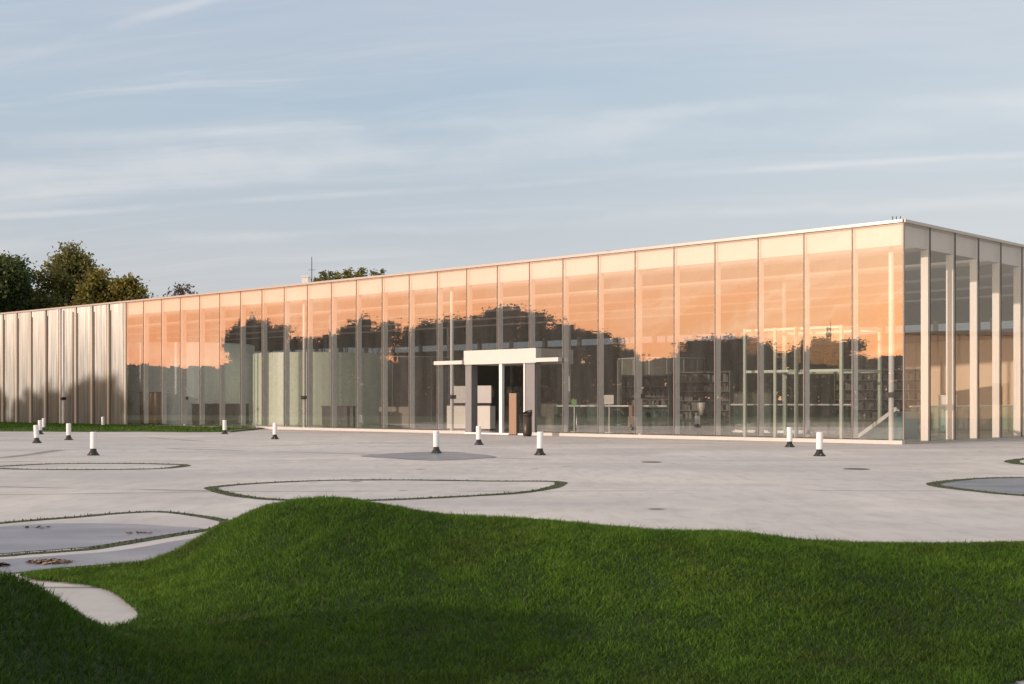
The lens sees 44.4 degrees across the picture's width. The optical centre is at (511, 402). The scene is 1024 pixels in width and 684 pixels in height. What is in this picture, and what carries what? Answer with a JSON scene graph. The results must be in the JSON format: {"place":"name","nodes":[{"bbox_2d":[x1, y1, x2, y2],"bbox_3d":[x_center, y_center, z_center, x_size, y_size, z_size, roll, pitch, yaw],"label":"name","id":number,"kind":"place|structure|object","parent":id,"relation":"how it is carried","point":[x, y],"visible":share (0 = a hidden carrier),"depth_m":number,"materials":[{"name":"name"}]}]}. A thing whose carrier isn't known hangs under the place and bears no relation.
{"place":"outdoors","nodes":[
{"label":"outdoors","id":0,"kind":"place"},
{"bbox_2d":[0,421,259,431],"bbox_3d":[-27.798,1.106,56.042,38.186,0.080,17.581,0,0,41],"label":"lawn","id":1,"kind":"structure","parent":0,"point":[111,430],"depth_m":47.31,"materials":[{"name":"green plant"}]},
{"bbox_2d":[42,418,45,428],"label":"bollard light","id":2,"kind":"object","parent":1,"relation":"on","point":[43,423],"visible":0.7,"depth_m":48.65,"materials":[{"name":"paint"}]},
{"bbox_2d":[101,417,104,426],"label":"bollard light","id":3,"kind":"object","parent":1,"relation":"on","point":[102,421],"visible":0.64,"depth_m":54.06,"materials":[{"name":"paint"}]},
{"bbox_2d":[0,429,1023,683],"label":"plaza","id":4,"kind":"structure","parent":0,"point":[780,487],"depth_m":17.45,"materials":[{"name":"concrete"}]},
{"bbox_2d":[32,425,41,442],"bbox_3d":[-12.954,0.852,34.134,0.250,0.490,0.250,-6,-3,30],"label":"bollard light","id":5,"kind":"object","parent":4,"relation":"on","point":[36,433],"visible":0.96,"depth_m":34.08,"materials":[{"name":"paint"}]},
{"bbox_2d":[38,420,43,433],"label":"bollard light","id":6,"kind":"object","parent":4,"relation":"on","point":[40,426],"visible":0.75,"depth_m":43.50,"materials":[{"name":"paint"}]},
{"bbox_2d":[64,423,72,439],"bbox_3d":[-13.071,0.851,36.946,0.250,0.490,0.250,0,0,-17],"label":"bollard light","id":7,"kind":"object","parent":4,"relation":"on","point":[68,431],"visible":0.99,"depth_m":36.89,"materials":[{"name":"paint"}]},
{"bbox_2d":[87,432,99,454],"bbox_3d":[-8.729,0.851,26.137,0.250,0.490,0.250,1,-1,-38],"label":"bollard light","id":8,"kind":"object","parent":4,"relation":"on","point":[93,443],"visible":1,"depth_m":26.08,"materials":[{"name":"white paint"}]},
{"bbox_2d":[0,463,190,469],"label":"grass seam","id":9,"kind":"object","parent":4,"relation":"on","point":[184,465],"depth_m":21.81,"materials":[{"name":"green plant"}]},
{"bbox_2d":[0,537,197,572],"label":"puddle","id":10,"kind":"object","parent":4,"relation":"on","point":[86,559],"visible":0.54,"depth_m":8.83,"materials":[{"name":"liquid"}]},
{"bbox_2d":[26,558,73,564],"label":"leaf litter","id":11,"kind":"object","parent":10,"relation":"on","point":[53,560],"visible":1,"depth_m":8.55,"materials":[{"name":"brown plant"}]},
{"bbox_2d":[0,523,201,552],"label":"puddle","id":12,"kind":"object","parent":4,"relation":"on","point":[16,538],"visible":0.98,"depth_m":10.38,"materials":[{"name":"liquid"}]},
{"bbox_2d":[22,525,49,527],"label":"leaf litter","id":13,"kind":"object","parent":12,"relation":"on","point":[38,526],"visible":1,"depth_m":10.96,"materials":[{"name":"brown plant"}]},
{"bbox_2d":[126,530,151,533],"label":"leaf litter","id":14,"kind":"object","parent":12,"relation":"on","point":[138,532],"visible":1,"depth_m":10.46,"materials":[{"name":"brown plant"}]},
{"bbox_2d":[0,511,227,555],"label":"grass seam","id":15,"kind":"object","parent":4,"relation":"on","point":[158,537],"depth_m":10.63,"materials":[{"name":"green plant"}]},
{"bbox_2d":[221,420,227,433],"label":"bollard light","id":16,"kind":"object","parent":4,"relation":"on","point":[224,427],"visible":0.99,"depth_m":43.85,"materials":[{"name":"paint"}]},
{"bbox_2d":[227,428,262,431],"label":"kerb","id":17,"kind":"structure","parent":4,"relation":"on","point":[239,430],"depth_m":48.56,"materials":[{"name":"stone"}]},
{"bbox_2d":[271,423,278,438],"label":"bollard light","id":18,"kind":"object","parent":4,"relation":"on","point":[274,436],"visible":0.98,"depth_m":37.67,"materials":[{"name":"paint"}]},
{"bbox_2d":[204,479,566,500],"bbox_3d":[-1.603,1.092,15.900,4.727,0.001,3.938,0,0,0],"label":"grass seam","id":19,"kind":"object","parent":4,"relation":"on","point":[226,493],"depth_m":15.78,"materials":[{"name":"green plant"}]},
{"bbox_2d":[361,452,495,459],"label":"puddle","id":20,"kind":"object","parent":4,"relation":"on","point":[435,456],"visible":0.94,"depth_m":25.42,"materials":[{"name":"liquid"}]},
{"bbox_2d":[431,431,441,452],"bbox_3d":[-1.642,0.851,27.192,0.250,0.490,0.250,0,1,42],"label":"bollard light","id":21,"kind":"object","parent":4,"relation":"on","point":[436,449],"visible":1,"depth_m":27.13,"materials":[{"name":"paint"}]},
{"bbox_2d":[474,426,483,444],"bbox_3d":[-0.867,0.851,32.667,0.250,0.490,0.250,-1,0,-22],"label":"bollard light","id":22,"kind":"object","parent":4,"relation":"on","point":[478,436],"visible":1,"depth_m":32.61,"materials":[{"name":"paint"}]},
{"bbox_2d":[0,216,1023,443],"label":"museum building","id":23,"kind":"structure","parent":4,"relation":"on","point":[942,308],"depth_m":51.65,"materials":[{"name":"clear glass"}]},
{"bbox_2d":[139,392,160,423],"bbox_3d":[-17.390,0.259,60.500,1.160,1.545,0.560,0,0,30],"label":"display cabinet","id":24,"kind":"object","parent":23,"relation":"on","point":[154,407],"visible":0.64,"depth_m":60.16,"materials":[{"name":"brown wood"}]},
{"bbox_2d":[128,342,254,423],"bbox_3d":[-16.406,-0.959,64.000,6.460,3.980,6.460,0,0,0],"label":"glass drum","id":25,"kind":"object","parent":23,"relation":"on","point":[232,371],"visible":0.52,"depth_m":61.27,"materials":[{"name":"glass"}]},
{"bbox_2d":[192,404,248,423],"bbox_3d":[-14.026,0.533,60.300,2.660,0.995,0.660,0,0,0],"label":"cafe counter","id":26,"kind":"object","parent":23,"relation":"on","point":[232,413],"visible":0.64,"depth_m":60.00,"materials":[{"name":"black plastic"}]},
{"bbox_2d":[252,352,381,424],"bbox_3d":[-9.397,-0.659,61.000,6.360,3.380,6.360,0,0,0],"label":"glass drum","id":27,"kind":"object","parent":23,"relation":"on","point":[371,381],"visible":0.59,"depth_m":58.29,"materials":[{"name":"glass"}]},
{"bbox_2d":[321,406,355,426],"bbox_3d":[-7.505,0.584,55.000,1.760,0.895,0.560,0,0,30],"label":"display table","id":28,"kind":"object","parent":23,"relation":"on","point":[346,415],"visible":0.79,"depth_m":54.65,"materials":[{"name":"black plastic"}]},
{"bbox_2d":[378,406,416,425],"bbox_3d":[-5.121,0.584,56.000,1.660,0.895,0.660,0,0,30],"label":"display table","id":29,"kind":"object","parent":23,"relation":"on","point":[398,415],"visible":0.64,"depth_m":55.66,"materials":[{"name":"white"}]},
{"bbox_2d":[388,356,448,423],"bbox_3d":[-5.853,-0.634,64.000,5.260,3.330,5.260,0,0,0],"label":"glass drum","id":30,"kind":"object","parent":23,"relation":"on","point":[425,386],"visible":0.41,"depth_m":61.78,"materials":[{"name":"glass"}]},
{"bbox_2d":[446,386,464,429],"bbox_3d":[-1.959,0.191,48.600,1.060,1.680,0.610,0,0,20],"label":"ticket counter","id":31,"kind":"object","parent":23,"relation":"on","point":[459,412],"visible":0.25,"depth_m":48.40,"materials":[{"name":"beige paint"}]},
{"bbox_2d":[478,386,495,429],"bbox_3d":[-1.178,0.191,47.600,1.010,1.680,0.610,0,0,20],"label":"ticket counter","id":32,"kind":"object","parent":23,"relation":"on","point":[486,416],"visible":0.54,"depth_m":47.34,"materials":[{"name":"beige paint"}]},
{"bbox_2d":[570,399,578,431],"bbox_3d":[2.212,0.456,44.500,0.320,1.150,0.320,0,0,20],"label":"sign stand","id":33,"kind":"object","parent":23,"relation":"on","point":[574,402],"visible":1,"depth_m":44.48,"materials":[{"name":"paint"}]},
{"bbox_2d":[541,402,611,428],"bbox_3d":[2.281,0.508,50.000,3.460,1.045,0.660,0,0,10],"label":"reception desk","id":34,"kind":"object","parent":23,"relation":"on","point":[547,416],"visible":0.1,"depth_m":49.84,"materials":[{"name":"white"}]},
{"bbox_2d":[604,395,613,432],"bbox_3d":[3.356,0.381,43.300,0.318,1.300,0.314,0,0,-14],"label":"sign stand","id":35,"kind":"object","parent":23,"relation":"on","point":[609,399],"visible":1,"depth_m":43.28,"materials":[{"name":"paint"}]},
{"bbox_2d":[554,405,666,431],"bbox_3d":[3.481,0.552,45.000,4.378,0.928,0.056,0,0,27],"label":"glass balustrade","id":36,"kind":"object","parent":23,"relation":"on","point":[654,418],"visible":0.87,"depth_m":44.94,"materials":[{"name":"glass"}]},
{"bbox_2d":[628,405,633,433],"bbox_3d":[3.920,0.556,41.117,0.240,0.950,0.240,0,0,30],"label":"leaflet stand","id":37,"kind":"object","parent":23,"relation":"on","point":[631,418],"visible":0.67,"depth_m":41.06,"materials":[{"name":"brown wood"}]},
{"bbox_2d":[621,374,672,429],"bbox_3d":[5.102,-0.019,47.389,2.040,2.100,0.370,0,0,35],"label":"book shelf","id":38,"kind":"object","parent":23,"relation":"on","point":[657,389],"visible":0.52,"depth_m":47.17,"materials":[{"name":"stone"}]},
{"bbox_2d":[617,357,705,404],"bbox_3d":[6.798,-0.484,57.000,4.060,3.030,4.060,0,0,0],"label":"glass drum","id":39,"kind":"object","parent":23,"relation":"on","point":[654,365],"visible":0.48,"depth_m":55.29,"materials":[{"name":"glass"}]},
{"bbox_2d":[697,402,704,434],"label":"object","id":40,"kind":"object","parent":23,"relation":"on","point":[700,406],"visible":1,"depth_m":40.53,"materials":[{"name":"white metal"}]},
{"bbox_2d":[670,371,733,430],"bbox_3d":[7.029,-0.069,46.389,2.440,2.200,0.370,0,0,35],"label":"book shelf","id":41,"kind":"object","parent":23,"relation":"on","point":[696,387],"visible":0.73,"depth_m":46.34,"materials":[{"name":"stone"}]},
{"bbox_2d":[730,404,850,433],"bbox_3d":[9.233,0.527,41.750,4.267,0.978,0.056,0,0,36],"label":"glass balustrade","id":42,"kind":"object","parent":23,"relation":"on","point":[824,418],"visible":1,"depth_m":41.68,"materials":[{"name":"glass"}]},
{"bbox_2d":[743,325,881,438],"bbox_3d":[9.097,-0.607,38.000,3.279,3.274,2.508,0,0,43],"label":"glass vestibule","id":43,"kind":"object","parent":23,"relation":"on","point":[841,370],"visible":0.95,"depth_m":37.47,"materials":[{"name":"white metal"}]},
{"bbox_2d":[834,369,920,429],"bbox_3d":[13.733,-0.119,46.873,3.240,2.300,0.370,0,0,20],"label":"book shelf","id":44,"kind":"object","parent":23,"relation":"on","point":[867,399],"visible":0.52,"depth_m":46.88,"materials":[{"name":"stone"}]},
{"bbox_2d":[858,406,917,438],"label":"staircase","id":45,"kind":"structure","parent":23,"relation":"on","point":[879,428],"depth_m":36.30,"materials":[{"name":"paint"}]},
{"bbox_2d":[937,395,957,404],"bbox_3d":[15.120,0.384,43.500,0.610,1.295,0.460,0,0,-45],"label":"info pedestal","id":46,"kind":"object","parent":23,"relation":"on","point":[941,399],"visible":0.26,"depth_m":43.37,"materials":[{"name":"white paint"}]},
{"bbox_2d":[909,405,1012,434],"bbox_3d":[15.876,0.552,43.250,0.055,0.928,10.025,0,0,42],"label":"glass balustrade","id":47,"kind":"object","parent":23,"relation":"on","point":[938,419],"visible":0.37,"depth_m":42.70,"materials":[{"name":"glass"}]},
{"bbox_2d":[0,492,1023,683],"bbox_3d":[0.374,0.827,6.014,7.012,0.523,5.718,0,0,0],"label":"grass","id":48,"kind":"structure","parent":4,"relation":"on","point":[199,647],"depth_m":5.99,"materials":[{"name":"green plant"}]},
{"bbox_2d":[2,458,1023,555],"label":"seam grass","id":49,"kind":"structure","parent":4,"relation":"on","point":[508,492],"depth_m":14.63,"materials":[{"name":"green plant"}]},
{"bbox_2d":[508,393,518,434],"bbox_3d":[0.063,0.381,42.516,0.345,1.430,0.180,0,0,38],"label":"wooden totem","id":50,"kind":"object","parent":4,"relation":"on","point":[513,413],"visible":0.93,"depth_m":42.44,"materials":[{"name":"brown wood"}]},
{"bbox_2d":[523,410,531,435],"bbox_3d":[0.502,0.661,40.895,0.320,0.870,0.320,0,0,0],"label":"litter bin","id":51,"kind":"object","parent":4,"relation":"on","point":[527,423],"visible":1,"depth_m":40.77,"materials":[{"name":"metal"}]},
{"bbox_2d":[534,432,545,454],"bbox_3d":[0.589,0.851,26.261,0.250,0.490,0.250,1,0,-32],"label":"bollard light","id":52,"kind":"object","parent":4,"relation":"on","point":[539,451],"visible":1,"depth_m":26.20,"materials":[{"name":"paint"}]},
{"bbox_2d":[643,461,660,462],"bbox_3d":[2.565,1.101,23.092,0.378,0.029,0.378,0,0,0],"label":"drain cover","id":53,"kind":"object","parent":4,"relation":"on","point":[651,462],"visible":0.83,"depth_m":22.96,"materials":[{"name":"metal"}]},
{"bbox_2d":[784,427,794,446],"bbox_3d":[6.859,0.851,30.967,0.250,0.490,0.250,0,0,-26],"label":"bollard light","id":54,"kind":"object","parent":4,"relation":"on","point":[789,437],"visible":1,"depth_m":30.91,"materials":[{"name":"paint"}]},
{"bbox_2d":[813,432,825,455],"bbox_3d":[6.321,0.851,25.757,0.250,0.490,0.250,1,0,45],"label":"bollard light","id":55,"kind":"object","parent":4,"relation":"on","point":[819,443],"visible":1,"depth_m":25.70,"materials":[{"name":"paint"}]},
{"bbox_2d":[843,468,868,469],"bbox_3d":[5.683,1.101,20.684,0.423,0.029,0.423,0,0,0],"label":"drain cover","id":56,"kind":"object","parent":4,"relation":"on","point":[856,468],"visible":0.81,"depth_m":20.72,"materials":[{"name":"metal"}]},
{"bbox_2d":[926,477,1023,495],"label":"grass seam","id":57,"kind":"object","parent":4,"relation":"on","point":[936,483],"depth_m":16.54,"materials":[{"name":"green plant"}]},
{"bbox_2d":[941,478,1023,494],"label":"puddle","id":58,"kind":"object","parent":4,"relation":"on","point":[1009,485],"visible":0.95,"depth_m":16.76,"materials":[{"name":"liquid"}]},
{"bbox_2d":[1005,458,1023,464],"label":"grass seam","id":59,"kind":"object","parent":4,"relation":"on","point":[1014,460],"depth_m":23.30,"materials":[{"name":"green plant"}]},
{"bbox_2d":[0,0,1023,297],"label":"sky","id":60,"kind":"structure","parent":0,"point":[208,145],"materials":[{"name":"blue"}]},
{"label":"ground","id":61,"kind":"structure","parent":0,"visible":0},
{"bbox_2d":[0,250,37,312],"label":"broadleaf tree","id":62,"kind":"object","parent":61,"relation":"on","point":[16,281],"visible":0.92,"depth_m":90.23,"materials":[{"name":"green plant"}]},
{"bbox_2d":[13,284,50,311],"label":"broadleaf tree","id":63,"kind":"object","parent":61,"relation":"on","point":[34,294],"visible":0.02,"depth_m":97.08,"materials":[{"name":"green plant"}]},
{"bbox_2d":[28,240,114,309],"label":"broadleaf tree","id":64,"kind":"object","parent":61,"relation":"on","point":[67,267],"visible":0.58,"depth_m":95.17,"materials":[{"name":"green plant"}]},
{"bbox_2d":[57,264,153,306],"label":"broadleaf tree","id":65,"kind":"object","parent":61,"relation":"on","point":[98,288],"visible":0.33,"depth_m":89.11,"materials":[{"name":"green plant"}]},
{"bbox_2d":[157,282,197,296],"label":"broadleaf tree","id":66,"kind":"object","parent":61,"relation":"on","point":[181,292],"visible":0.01,"depth_m":116.29,"materials":[{"name":"green plant"}]},
{"bbox_2d":[310,270,332,281],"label":"broadleaf tree","id":67,"kind":"object","parent":61,"relation":"on","point":[324,275],"visible":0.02,"depth_m":102.22,"materials":[{"name":"green plant"}]},
{"bbox_2d":[318,270,347,279],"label":"broadleaf tree","id":68,"kind":"object","parent":61,"relation":"on","point":[329,274],"visible":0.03,"depth_m":103.79,"materials":[{"name":"green plant"}]},
{"bbox_2d":[332,267,354,278],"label":"broadleaf tree","id":69,"kind":"object","parent":61,"relation":"on","point":[347,273],"visible":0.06,"depth_m":105.81,"materials":[{"name":"green plant"}]},
{"bbox_2d":[351,267,367,277],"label":"broadleaf tree","id":70,"kind":"object","parent":61,"relation":"on","point":[361,272],"visible":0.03,"depth_m":103.57,"materials":[{"name":"green plant"}]},
{"bbox_2d":[366,268,386,275],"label":"broadleaf tree","id":71,"kind":"object","parent":61,"relation":"on","point":[383,271],"visible":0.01,"depth_m":102.64,"materials":[{"name":"green plant"}]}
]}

